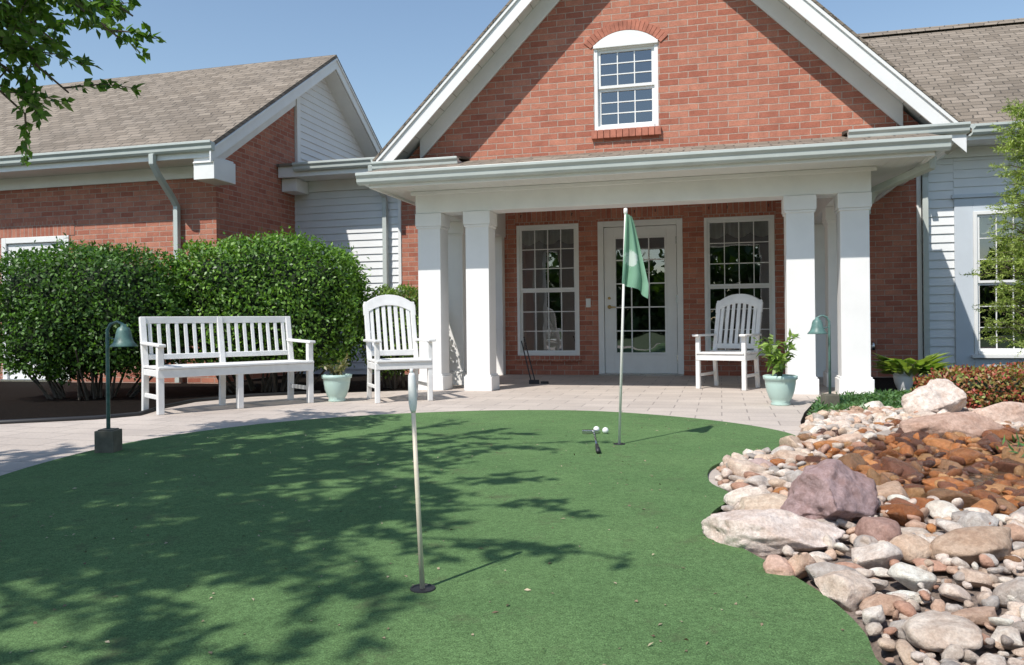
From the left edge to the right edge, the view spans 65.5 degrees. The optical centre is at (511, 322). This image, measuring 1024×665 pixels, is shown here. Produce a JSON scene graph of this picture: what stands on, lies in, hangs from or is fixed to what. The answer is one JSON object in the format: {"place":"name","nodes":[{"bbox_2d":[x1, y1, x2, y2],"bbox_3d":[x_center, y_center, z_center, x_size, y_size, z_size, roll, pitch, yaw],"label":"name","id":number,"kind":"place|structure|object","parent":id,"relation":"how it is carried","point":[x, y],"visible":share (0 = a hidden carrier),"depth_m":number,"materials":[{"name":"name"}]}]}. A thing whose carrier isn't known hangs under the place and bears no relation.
{"place":"outdoors","nodes":[
{"label":"outdoors","id":0,"kind":"place"},
{"bbox_2d":[0,220,74,237],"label":"soldier course","id":1,"kind":"object","parent":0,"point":[36,229],"visible":1,"depth_m":11.75,"materials":[{"name":"brick"}]},
{"bbox_2d":[0,178,217,383],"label":"wing brick wall","id":2,"kind":"structure","parent":0,"point":[131,212],"depth_m":11.36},
{"bbox_2d":[1,235,70,380],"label":"door","id":3,"kind":"structure","parent":2,"relation":"in","point":[5,242],"depth_m":11.83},
{"bbox_2d":[216,107,296,383],"bbox_3d":[-3.812,-1.553,12.016,0.001,4.850,2.120,-1,0,15],"label":"wing end brick","id":4,"kind":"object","parent":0,"point":[253,199],"depth_m":12.05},
{"bbox_2d":[0,374,875,486],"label":"patio","id":5,"kind":"structure","parent":0,"point":[26,445],"depth_m":7.40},
{"bbox_2d":[0,0,165,166],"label":"shade tree","id":6,"kind":"object","parent":5,"relation":"on","point":[29,29],"visible":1,"depth_m":5.03,"materials":[{"name":"green plant"}]},
{"bbox_2d":[0,390,320,423],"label":"bed edging","id":7,"kind":"object","parent":5,"relation":"on","point":[74,418],"visible":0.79,"depth_m":6.95,"materials":[{"name":"beige concrete"}]},
{"bbox_2d":[139,316,315,414],"bbox_3d":[-2.724,0.371,7.700,1.510,0.879,0.591,-1,0,-41],"label":"garden bench","id":8,"kind":"object","parent":5,"relation":"on","point":[160,371],"visible":1,"depth_m":7.71,"materials":[{"name":"white paint"}]},
{"bbox_2d":[319,353,351,401],"bbox_3d":[-1.794,0.552,8.159,0.310,0.495,0.369,-1,0,0],"label":"potted plant","id":9,"kind":"object","parent":5,"relation":"on","point":[336,385],"visible":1,"depth_m":8.06,"materials":[{"name":"green plant"}]},
{"bbox_2d":[363,295,435,402],"bbox_3d":[-1.193,0.244,8.260,0.635,1.102,0.741,-1,0,-22],"label":"slatted armchair","id":10,"kind":"object","parent":5,"relation":"on","point":[416,363],"visible":0.98,"depth_m":8.42,"materials":[{"name":"white paint"}]},
{"bbox_2d":[415,213,451,390],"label":"porch column","id":11,"kind":"structure","parent":5,"relation":"on","point":[433,230],"depth_m":9.37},
{"bbox_2d":[0,410,879,664],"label":"putting green","id":12,"kind":"object","parent":5,"relation":"on","point":[588,611],"visible":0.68,"depth_m":2.65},
{"bbox_2d":[94,321,137,452],"bbox_3d":[-2.425,0.395,4.900,0.238,0.823,0.160,-1,0,0],"label":"garden path light","id":13,"kind":"object","parent":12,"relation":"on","point":[108,439],"visible":0.94,"depth_m":4.87,"materials":[{"name":"metal"}]},
{"bbox_2d":[0,419,844,664],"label":"leaf litter","id":14,"kind":"object","parent":12,"relation":"on","point":[107,641],"visible":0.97,"depth_m":2.71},
{"bbox_2d":[410,583,435,592],"bbox_3d":[-0.257,0.762,2.290,0.074,0.004,0.074,-1,0,0],"label":"golf hole","id":15,"kind":"object","parent":12,"relation":"on","point":[428,588],"visible":0.96,"depth_m":2.29,"materials":[{"name":"plastic"}]},
{"bbox_2d":[408,369,424,588],"bbox_3d":[-0.274,0.457,2.290,0.043,0.652,0.024,-1,0,0],"label":"practice pin","id":16,"kind":"object","parent":15,"relation":"in","point":[412,395],"visible":0.96,"depth_m":2.28,"materials":[{"name":"plastic"}]},
{"bbox_2d":[582,429,600,453],"bbox_3d":[0.533,0.741,5.027,0.110,0.027,0.856,-1,0,0],"label":"golf putter","id":17,"kind":"object","parent":12,"relation":"on","point":[594,432],"visible":1,"depth_m":5.40,"materials":[{"name":"metal"}]},
{"bbox_3d":[0.668,0.752,4.960,0.074,0.003,0.074,-1,0,0],"label":"golf hole","id":18,"kind":"object","parent":12,"relation":"on","visible":0},
{"bbox_2d":[618,208,648,443],"bbox_3d":[0.748,0.017,4.939,0.193,1.470,0.081,-1,0,0],"label":"golf flag","id":19,"kind":"object","parent":18,"relation":"in","point":[634,275],"visible":1,"depth_m":4.95,"materials":[{"name":"green fabric"}]},
{"bbox_2d":[448,221,466,384],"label":"porch column","id":20,"kind":"structure","parent":5,"relation":"on","point":[457,302],"depth_m":10.15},
{"bbox_2d":[463,210,499,390],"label":"porch column","id":21,"kind":"structure","parent":5,"relation":"on","point":[480,228],"depth_m":9.21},
{"bbox_2d":[495,237,505,374],"bbox_3d":[-0.258,-0.256,12.073,0.280,2.078,0.147,-1,0,15],"label":"porch pilaster","id":22,"kind":"object","parent":5,"relation":"on","point":[500,307],"visible":0.47,"depth_m":11.98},
{"bbox_2d":[521,337,548,383],"bbox_3d":[0.290,0.476,10.186,0.348,0.602,0.087,-1,0,0],"label":"putter stand","id":23,"kind":"object","parent":5,"relation":"on","point":[534,381],"visible":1,"depth_m":10.18,"materials":[{"name":"black metal"}]},
{"bbox_2d":[599,373,683,375],"bbox_3d":[1.884,0.750,11.614,1.226,0.038,0.160,-1,0,15],"label":"threshold","id":24,"kind":"object","parent":5,"relation":"on","point":[661,374],"visible":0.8,"depth_m":11.51,"materials":[{"name":"metal"}]},
{"bbox_2d":[411,166,876,237],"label":"porch beam","id":25,"kind":"structure","parent":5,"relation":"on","point":[825,186],"depth_m":8.74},
{"bbox_2d":[371,156,458,169],"bbox_3d":[-1.145,-1.873,9.368,1.070,0.100,0.084,-1,0,15],"label":"gutter","id":26,"kind":"object","parent":25,"relation":"on","point":[376,165],"visible":0.85,"depth_m":9.34,"materials":[{"name":"paint"}]},
{"bbox_2d":[378,156,927,202],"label":"soffit","id":27,"kind":"structure","parent":25,"relation":"attached to","point":[888,168],"depth_m":8.47,"materials":[{"name":"plastic"}]},
{"bbox_2d":[369,152,934,205],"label":"fascia","id":28,"kind":"structure","parent":27,"relation":"attached to","point":[930,155],"depth_m":8.15,"materials":[{"name":"white paint"}]},
{"bbox_2d":[364,151,941,200],"bbox_3d":[1.595,-1.645,9.776,5.994,0.125,3.250,-1,0,15],"label":"side gutter","id":29,"kind":"object","parent":27,"relation":"on","point":[937,153],"visible":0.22,"depth_m":7.75,"materials":[{"name":"paint"}]},
{"bbox_2d":[869,156,936,213],"bbox_3d":[3.973,-1.404,8.223,0.111,0.440,0.975,-1,0,-18],"label":"downspout","id":30,"kind":"object","parent":29,"relation":"attached to","point":[927,167],"visible":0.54,"depth_m":8.10,"materials":[{"name":"paint"}]},
{"bbox_2d":[355,135,951,185],"bbox_3d":[1.169,-1.641,8.151,6.000,0.125,0.105,-1,0,15],"label":"gutter","id":31,"kind":"object","parent":25,"relation":"on","point":[827,150],"visible":1,"depth_m":8.02,"materials":[{"name":"paint"}]},
{"bbox_2d":[368,133,941,171],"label":"porch roof","id":32,"kind":"structure","parent":25,"relation":"on","point":[669,150],"depth_m":8.57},
{"bbox_2d":[372,0,971,161],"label":"gable roof","id":33,"kind":"structure","parent":25,"relation":"on","point":[924,91],"depth_m":8.21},
{"bbox_2d":[593,30,657,48],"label":"arch panel","id":34,"kind":"structure","parent":33,"relation":"attached to","point":[623,38],"depth_m":9.15,"materials":[{"name":"white paint"}]},
{"bbox_2d":[584,20,667,48],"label":"brick arch","id":35,"kind":"structure","parent":33,"relation":"attached to","point":[657,33],"depth_m":9.14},
{"bbox_2d":[591,126,660,139],"bbox_3d":[1.311,-2.183,9.146,0.794,0.096,0.070,-1,0,15],"label":"brick window sill","id":36,"kind":"structure","parent":33,"relation":"attached to","point":[622,133],"depth_m":9.12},
{"bbox_2d":[601,49,651,124],"bbox_3d":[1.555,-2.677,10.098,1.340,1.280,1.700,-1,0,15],"label":"window pane","id":37,"kind":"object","parent":33,"relation":"attached to","point":[642,94],"depth_m":10.90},
{"bbox_2d":[594,43,658,130],"bbox_3d":[1.319,-2.725,9.202,0.740,0.980,0.094,-1,0,15],"label":"window","id":38,"kind":"structure","parent":33,"relation":"attached to","point":[596,113],"depth_m":9.17,"materials":[{"name":"white paint"}]},
{"bbox_2d":[598,46,654,126],"bbox_3d":[1.322,-2.725,9.213,0.650,0.890,0.046,-1,0,15],"label":"sash","id":39,"kind":"object","parent":38,"relation":"attached to","point":[625,87],"visible":1,"depth_m":9.21,"materials":[{"name":"white paint"}]},
{"bbox_2d":[594,43,658,130],"bbox_3d":[1.319,-2.725,9.202,0.740,0.980,0.094,-1,0,15],"label":"window frame","id":40,"kind":"structure","parent":38,"relation":"in","point":[596,104],"depth_m":9.17,"materials":[{"name":"white paint"}]},
{"bbox_2d":[420,0,902,157],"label":"frieze board","id":41,"kind":"object","parent":33,"relation":"attached to","point":[881,98],"visible":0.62,"depth_m":8.72,"materials":[{"name":"white paint"}]},
{"bbox_2d":[404,4,920,152],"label":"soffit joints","id":42,"kind":"object","parent":33,"relation":"attached to","point":[532,8],"visible":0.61,"depth_m":9.41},
{"bbox_2d":[376,0,966,160],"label":"rake trim","id":43,"kind":"structure","parent":33,"relation":"attached to","point":[823,13],"depth_m":8.24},
{"bbox_2d":[380,0,966,160],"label":"rake board","id":44,"kind":"object","parent":33,"relation":"attached to","point":[874,67],"visible":0.77,"depth_m":8.28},
{"bbox_2d":[371,123,975,161],"bbox_3d":[1.939,-1.949,10.625,6.610,0.185,3.650,-1,0,15],"label":"gable gutter","id":45,"kind":"object","parent":33,"relation":"attached to","point":[973,126],"visible":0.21,"depth_m":8.03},
{"bbox_2d":[847,122,970,137],"bbox_3d":[3.986,-1.929,8.022,1.120,0.100,0.084,-1,0,15],"label":"gutter","id":46,"kind":"object","parent":25,"relation":"on","point":[950,128],"visible":0.85,"depth_m":7.98,"materials":[{"name":"paint"}]},
{"bbox_2d":[898,146,951,185],"bbox_3d":[1.895,-1.876,10.456,6.360,0.130,2.800,-1,0,15],"label":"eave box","id":47,"kind":"object","parent":25,"relation":"on","point":[942,153],"visible":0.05,"depth_m":8.76,"materials":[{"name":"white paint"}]},
{"bbox_2d":[692,294,762,390],"bbox_3d":[2.535,0.203,9.254,0.635,1.102,0.741,-1,0,36],"label":"slatted armchair","id":48,"kind":"object","parent":5,"relation":"on","point":[743,355],"visible":0.99,"depth_m":9.35,"materials":[{"name":"white paint"}]},
{"bbox_2d":[753,329,798,405],"bbox_3d":[2.456,0.398,7.262,0.430,0.710,0.535,-1,0,0],"label":"potted plant","id":49,"kind":"object","parent":5,"relation":"on","point":[780,387],"visible":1,"depth_m":7.24,"materials":[{"name":"green plant"}]},
{"bbox_2d":[781,195,818,394],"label":"porch column","id":50,"kind":"structure","parent":5,"relation":"on","point":[798,211],"depth_m":8.31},
{"bbox_2d":[822,207,837,386],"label":"porch column","id":51,"kind":"structure","parent":5,"relation":"on","point":[829,218],"depth_m":9.17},
{"bbox_2d":[834,192,874,394],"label":"porch column","id":52,"kind":"structure","parent":5,"relation":"on","point":[851,210],"depth_m":8.18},
{"bbox_2d":[0,0,1023,147],"label":"sky","id":53,"kind":"structure","parent":0,"point":[392,54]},
{"bbox_2d":[408,0,919,160],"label":"gable brick wall","id":54,"kind":"structure","parent":0,"point":[736,71],"depth_m":9.01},
{"bbox_2d":[395,0,957,159],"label":"gable soffit","id":55,"kind":"structure","parent":54,"relation":"attached to","point":[413,145],"depth_m":9.41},
{"bbox_2d":[760,401,1023,664],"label":"gravel bed soil","id":56,"kind":"structure","parent":0,"point":[880,654],"depth_m":2.18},
{"bbox_2d":[807,315,839,406],"bbox_3d":[2.603,0.340,6.680,0.238,0.823,0.160,-1,0,0],"label":"garden path light","id":57,"kind":"object","parent":56,"relation":"on","point":[817,327],"visible":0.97,"depth_m":6.66,"materials":[{"name":"metal"}]},
{"bbox_2d":[807,386,913,414],"bbox_3d":[3.775,0.652,6.948,2.961,0.228,1.700,-1,0,0],"label":"creeping juniper","id":58,"kind":"object","parent":56,"relation":"on","point":[888,398],"visible":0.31,"depth_m":6.80,"materials":[{"name":"green plant"}]},
{"bbox_2d":[701,378,1023,664],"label":"river rocks","id":59,"kind":"object","parent":56,"relation":"on","point":[818,480],"visible":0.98,"depth_m":2.81,"materials":[{"name":"stone"}]},
{"bbox_2d":[960,465,1022,495],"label":"stream water","id":60,"kind":"structure","parent":59,"relation":"on","point":[983,479],"depth_m":3.79,"materials":[{"name":"beige liquid"}]},
{"bbox_2d":[996,432,1023,456],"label":"water plant","id":61,"kind":"object","parent":59,"relation":"on","point":[1018,442],"visible":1,"depth_m":4.06,"materials":[{"name":"green plant"}]},
{"bbox_2d":[995,360,1023,374],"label":"barberry shrub","id":62,"kind":"object","parent":56,"relation":"on","point":[1019,364],"visible":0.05,"depth_m":7.07,"materials":[{"name":"red plant"}]},
{"bbox_2d":[973,210,1023,354],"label":"window","id":63,"kind":"structure","parent":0,"point":[975,260],"depth_m":10.45,"materials":[{"name":"glass"}]},
{"bbox_2d":[973,210,1023,354],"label":"window frame","id":64,"kind":"structure","parent":63,"relation":"in","point":[975,265],"depth_m":10.45,"materials":[{"name":"white paint"}]},
{"label":"ground","id":65,"kind":"structure","parent":0,"visible":0},
{"bbox_2d":[0,55,381,155],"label":"wing roof","id":66,"kind":"structure","parent":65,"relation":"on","point":[216,105],"depth_m":12.53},
{"bbox_2d":[0,140,214,166],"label":"gutter","id":67,"kind":"object","parent":66,"relation":"attached to","point":[125,151],"visible":1,"depth_m":10.73,"materials":[{"name":"paint"}]},
{"bbox_2d":[0,151,232,190],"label":"wing eave trim","id":68,"kind":"structure","parent":66,"relation":"attached to","point":[106,171],"depth_m":11.26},
{"bbox_2d":[148,154,181,382],"bbox_3d":[-4.712,-0.708,10.838,0.071,3.080,0.551,-1,0,15],"label":"downspout","id":69,"kind":"object","parent":66,"relation":"attached to","point":[162,182],"visible":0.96,"depth_m":11.03,"materials":[{"name":"paint"}]},
{"bbox_2d":[193,58,381,185],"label":"wing rake boards","id":70,"kind":"object","parent":66,"relation":"attached to","point":[212,169],"visible":0.8,"depth_m":12.40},
{"bbox_2d":[294,97,300,161],"bbox_3d":[-3.533,-3.191,13.101,0.065,1.620,0.110,-1,0,15],"label":"corner board","id":71,"kind":"object","parent":66,"relation":"attached to","point":[297,121],"visible":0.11,"depth_m":13.05,"materials":[{"name":"white paint"}]},
{"bbox_2d":[300,79,364,161],"bbox_3d":[-3.018,-3.467,15.092,0.020,2.160,4.204,-1,0,15],"label":"gable siding","id":72,"kind":"object","parent":66,"relation":"attached to","point":[326,133],"visible":0.32,"depth_m":13.99,"materials":[{"name":"plastic"}]},
{"bbox_2d":[0,374,932,468],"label":"mulch bed","id":73,"kind":"object","parent":65,"relation":"on","point":[23,400],"depth_m":9.28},
{"bbox_2d":[0,379,70,381],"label":"threshold","id":74,"kind":"object","parent":73,"relation":"on","point":[19,380],"visible":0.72,"depth_m":11.76,"materials":[{"name":"metal"}]},
{"bbox_2d":[0,233,196,399],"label":"hedge bush","id":75,"kind":"object","parent":73,"relation":"on","point":[63,312],"visible":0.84,"depth_m":8.52,"materials":[{"name":"green plant"}]},
{"bbox_2d":[158,225,380,392],"bbox_3d":[-2.982,-0.171,9.658,2.846,2.029,1.771,-1,0,0],"label":"hedge bush","id":76,"kind":"object","parent":73,"relation":"on","point":[314,297],"visible":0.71,"depth_m":9.13,"materials":[{"name":"green plant"}]},
{"bbox_2d":[358,281,418,388],"bbox_3d":[-1.421,0.149,9.959,1.010,1.342,0.880,-1,0,0],"label":"hedge bush","id":77,"kind":"object","parent":73,"relation":"on","point":[401,291],"visible":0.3,"depth_m":9.74,"materials":[{"name":"green plant"}]},
{"bbox_2d":[710,233,769,349],"bbox_3d":[3.451,-0.475,12.161,1.555,2.265,1.700,-1,0,15],"label":"room","id":78,"kind":"object","parent":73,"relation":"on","point":[744,253],"visible":0.2,"depth_m":12.97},
{"bbox_2d":[871,352,952,390],"bbox_3d":[4.300,0.523,8.553,0.836,0.419,0.806,-1,0,0],"label":"potted fern","id":79,"kind":"object","parent":73,"relation":"on","point":[903,372],"visible":0.83,"depth_m":8.44,"materials":[{"name":"green plant"}]},
{"bbox_2d":[910,363,1023,408],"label":"barberry shrub","id":80,"kind":"object","parent":73,"relation":"on","point":[984,386],"visible":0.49,"depth_m":6.07,"materials":[{"name":"red plant"}]},
{"bbox_2d":[921,218,1023,358],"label":"room","id":81,"kind":"object","parent":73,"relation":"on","point":[986,297],"visible":0.14,"depth_m":12.02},
{"bbox_2d":[959,98,1023,358],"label":"bald cypress tree","id":82,"kind":"object","parent":73,"relation":"on","point":[1012,144],"visible":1,"depth_m":8.07,"materials":[{"name":"green plant"}]},
{"bbox_2d":[401,178,917,377],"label":"brick wall","id":83,"kind":"structure","parent":65,"relation":"on","point":[893,275],"depth_m":11.37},
{"bbox_2d":[516,223,579,355],"bbox_3d":[0.544,-0.493,11.965,0.950,1.965,0.094,-1,0,15],"label":"window","id":84,"kind":"structure","parent":83,"relation":"attached to","point":[575,225],"depth_m":11.93,"materials":[{"name":"glass"}]},
{"bbox_2d":[522,229,573,245],"bbox_3d":[0.562,-1.331,12.069,0.950,0.290,0.036,-1,0,15],"label":"valance","id":85,"kind":"object","parent":84,"relation":"attached to","point":[567,236],"visible":0.6,"depth_m":12.07,"materials":[{"name":"fabric"}]},
{"bbox_2d":[516,223,579,355],"bbox_3d":[0.544,-0.494,11.965,0.950,1.965,0.094,-1,0,15],"label":"window frame","id":86,"kind":"structure","parent":84,"relation":"in","point":[575,225],"depth_m":11.93,"materials":[{"name":"white paint"}]},
{"bbox_2d":[522,240,574,349],"bbox_3d":[0.780,-0.446,12.862,1.550,2.265,1.700,-1,0,15],"label":"window glass","id":87,"kind":"object","parent":84,"relation":"in","point":[555,332],"visible":0.2,"depth_m":13.77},
{"bbox_2d":[520,227,576,352],"bbox_3d":[0.547,-0.493,11.976,0.860,1.875,0.046,-1,0,15],"label":"sash","id":88,"kind":"object","parent":84,"relation":"attached to","point":[535,290],"visible":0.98,"depth_m":11.97,"materials":[{"name":"white paint"}]},
{"bbox_2d":[586,299,590,306],"bbox_3d":[1.130,-0.297,11.787,0.070,0.130,0.022,-1,0,15],"label":"door call plate","id":89,"kind":"object","parent":83,"relation":"attached to","point":[588,302],"depth_m":11.78,"materials":[{"name":"white paint"}]},
{"bbox_2d":[597,218,683,373],"bbox_3d":[1.867,-0.371,11.617,1.226,2.260,0.139,-1,0,15],"label":"door","id":90,"kind":"structure","parent":83,"relation":"in","point":[666,361],"depth_m":11.59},
{"bbox_2d":[616,237,677,351],"bbox_3d":[2.183,-0.414,12.804,1.826,2.380,2.300,-1,0,15],"label":"door glass","id":91,"kind":"object","parent":90,"relation":"in","point":[657,314],"visible":0.2,"depth_m":13.95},
{"bbox_2d":[515,356,767,361],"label":"brick sill","id":92,"kind":"structure","parent":83,"relation":"attached to","point":[563,358],"depth_m":11.85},
{"bbox_2d":[515,200,775,225],"bbox_3d":[1.864,-1.598,11.594,3.755,0.206,0.020,-1,0,15],"label":"soldier course","id":93,"kind":"object","parent":83,"relation":"attached to","point":[752,208],"visible":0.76,"depth_m":11.55,"materials":[{"name":"brick"}]},
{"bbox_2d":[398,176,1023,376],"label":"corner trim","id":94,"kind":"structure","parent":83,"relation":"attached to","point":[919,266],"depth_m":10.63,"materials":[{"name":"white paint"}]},
{"bbox_2d":[704,215,775,355],"bbox_3d":[3.216,-0.523,11.264,0.955,1.965,0.094,-1,0,15],"label":"window","id":95,"kind":"structure","parent":83,"relation":"attached to","point":[772,266],"depth_m":11.22,"materials":[{"name":"glass"}]},
{"bbox_2d":[710,221,767,238],"bbox_3d":[3.234,-1.361,11.368,0.955,0.290,0.036,-1,0,15],"label":"valance","id":96,"kind":"object","parent":95,"relation":"attached to","point":[745,229],"visible":0.56,"depth_m":11.37,"materials":[{"name":"fabric"}]},
{"bbox_2d":[707,218,771,351],"bbox_3d":[3.219,-0.523,11.275,0.865,1.875,0.045,-1,0,15],"label":"sash","id":97,"kind":"object","parent":95,"relation":"attached to","point":[754,285],"visible":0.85,"depth_m":11.26,"materials":[{"name":"white paint"}]},
{"bbox_2d":[704,215,775,355],"bbox_3d":[3.216,-0.523,11.264,0.955,1.965,0.094,-1,0,15],"label":"window frame","id":98,"kind":"structure","parent":95,"relation":"in","point":[759,216],"depth_m":11.22,"materials":[{"name":"white paint"}]},
{"bbox_2d":[814,224,825,376],"bbox_3d":[4.240,-0.306,10.893,0.280,2.078,0.147,-1,0,15],"label":"porch pilaster","id":99,"kind":"object","parent":83,"relation":"attached to","point":[819,237],"visible":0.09,"depth_m":10.83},
{"bbox_2d":[871,341,874,349],"bbox_3d":[4.870,0.308,10.747,0.060,0.123,0.080,-1,0,15],"label":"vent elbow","id":100,"kind":"object","parent":83,"relation":"attached to","point":[872,345],"visible":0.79,"depth_m":10.72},
{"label":"rear walls","id":101,"kind":"object","parent":65,"relation":"on","visible":0},
{"bbox_2d":[278,132,1023,194],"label":"eave trim","id":102,"kind":"structure","parent":101,"relation":"attached to","point":[300,183],"depth_m":12.45,"materials":[{"name":"white paint"}]},
{"bbox_2d":[277,163,291,166],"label":"link roof","id":103,"kind":"structure","parent":102,"relation":"on","point":[284,164],"depth_m":12.43,"materials":[{"name":"concrete"}]},
{"bbox_2d":[292,157,374,171],"bbox_3d":[-2.236,-2.433,12.073,2.400,0.125,0.105,-1,0,15],"label":"gutter","id":104,"kind":"object","parent":102,"relation":"attached to","point":[332,164],"visible":0.59,"depth_m":12.18,"materials":[{"name":"paint"}]},
{"bbox_2d":[368,165,388,294],"bbox_3d":[-2.055,-0.787,12.297,0.071,3.180,0.580,-1,0,15],"label":"downspout","id":105,"kind":"object","parent":104,"relation":"attached to","point":[385,234],"visible":0.4,"depth_m":12.51,"materials":[{"name":"paint"}]},
{"bbox_2d":[971,120,1023,135],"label":"gutter","id":106,"kind":"object","parent":102,"relation":"attached to","point":[982,129],"depth_m":9.90,"materials":[{"name":"paint"}]},
{"bbox_2d":[922,172,929,376],"bbox_3d":[5.341,-0.841,10.316,0.104,3.124,0.671,-1,0,33],"label":"downspout","id":107,"kind":"object","parent":106,"relation":"attached to","point":[925,236],"visible":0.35,"depth_m":10.54,"materials":[{"name":"paint"}]},
{"bbox_2d":[295,154,1023,376],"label":"vinyl siding","id":108,"kind":"object","parent":101,"relation":"attached to","point":[350,217],"visible":0.57,"depth_m":10.64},
{"bbox_2d":[951,191,1023,369],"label":"window casing","id":109,"kind":"object","parent":108,"relation":"attached to","point":[966,206],"depth_m":10.49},
{"bbox_2d":[977,214,1023,350],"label":"sash","id":110,"kind":"object","parent":109,"relation":"attached to","point":[986,282],"visible":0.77,"depth_m":10.45,"materials":[{"name":"white paint"}]},
{"bbox_2d":[979,216,1023,233],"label":"valance","id":111,"kind":"object","parent":109,"relation":"attached to","point":[984,227],"visible":0.36,"depth_m":10.53,"materials":[{"name":"fabric"}]},
{"bbox_2d":[861,22,1023,204],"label":"roof","id":112,"kind":"structure","parent":101,"relation":"on","point":[973,75],"depth_m":11.87,"materials":[{"name":"tile"}]},
{"bbox_2d":[858,18,1023,36],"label":"ridge cap","id":113,"kind":"object","parent":112,"relation":"on","point":[964,25],"depth_m":13.34,"materials":[{"name":"concrete"}]},
{"bbox_3d":[-1.086,-1.846,9.592,1.030,0.125,0.375,-1,0,15],"label":"cornice return","id":114,"kind":"object","parent":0,"visible":0},
{"bbox_2d":[457,156,468,160],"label":"return roof","id":115,"kind":"structure","parent":114,"relation":"on","point":[463,158],"depth_m":9.47,"materials":[{"name":"concrete"}]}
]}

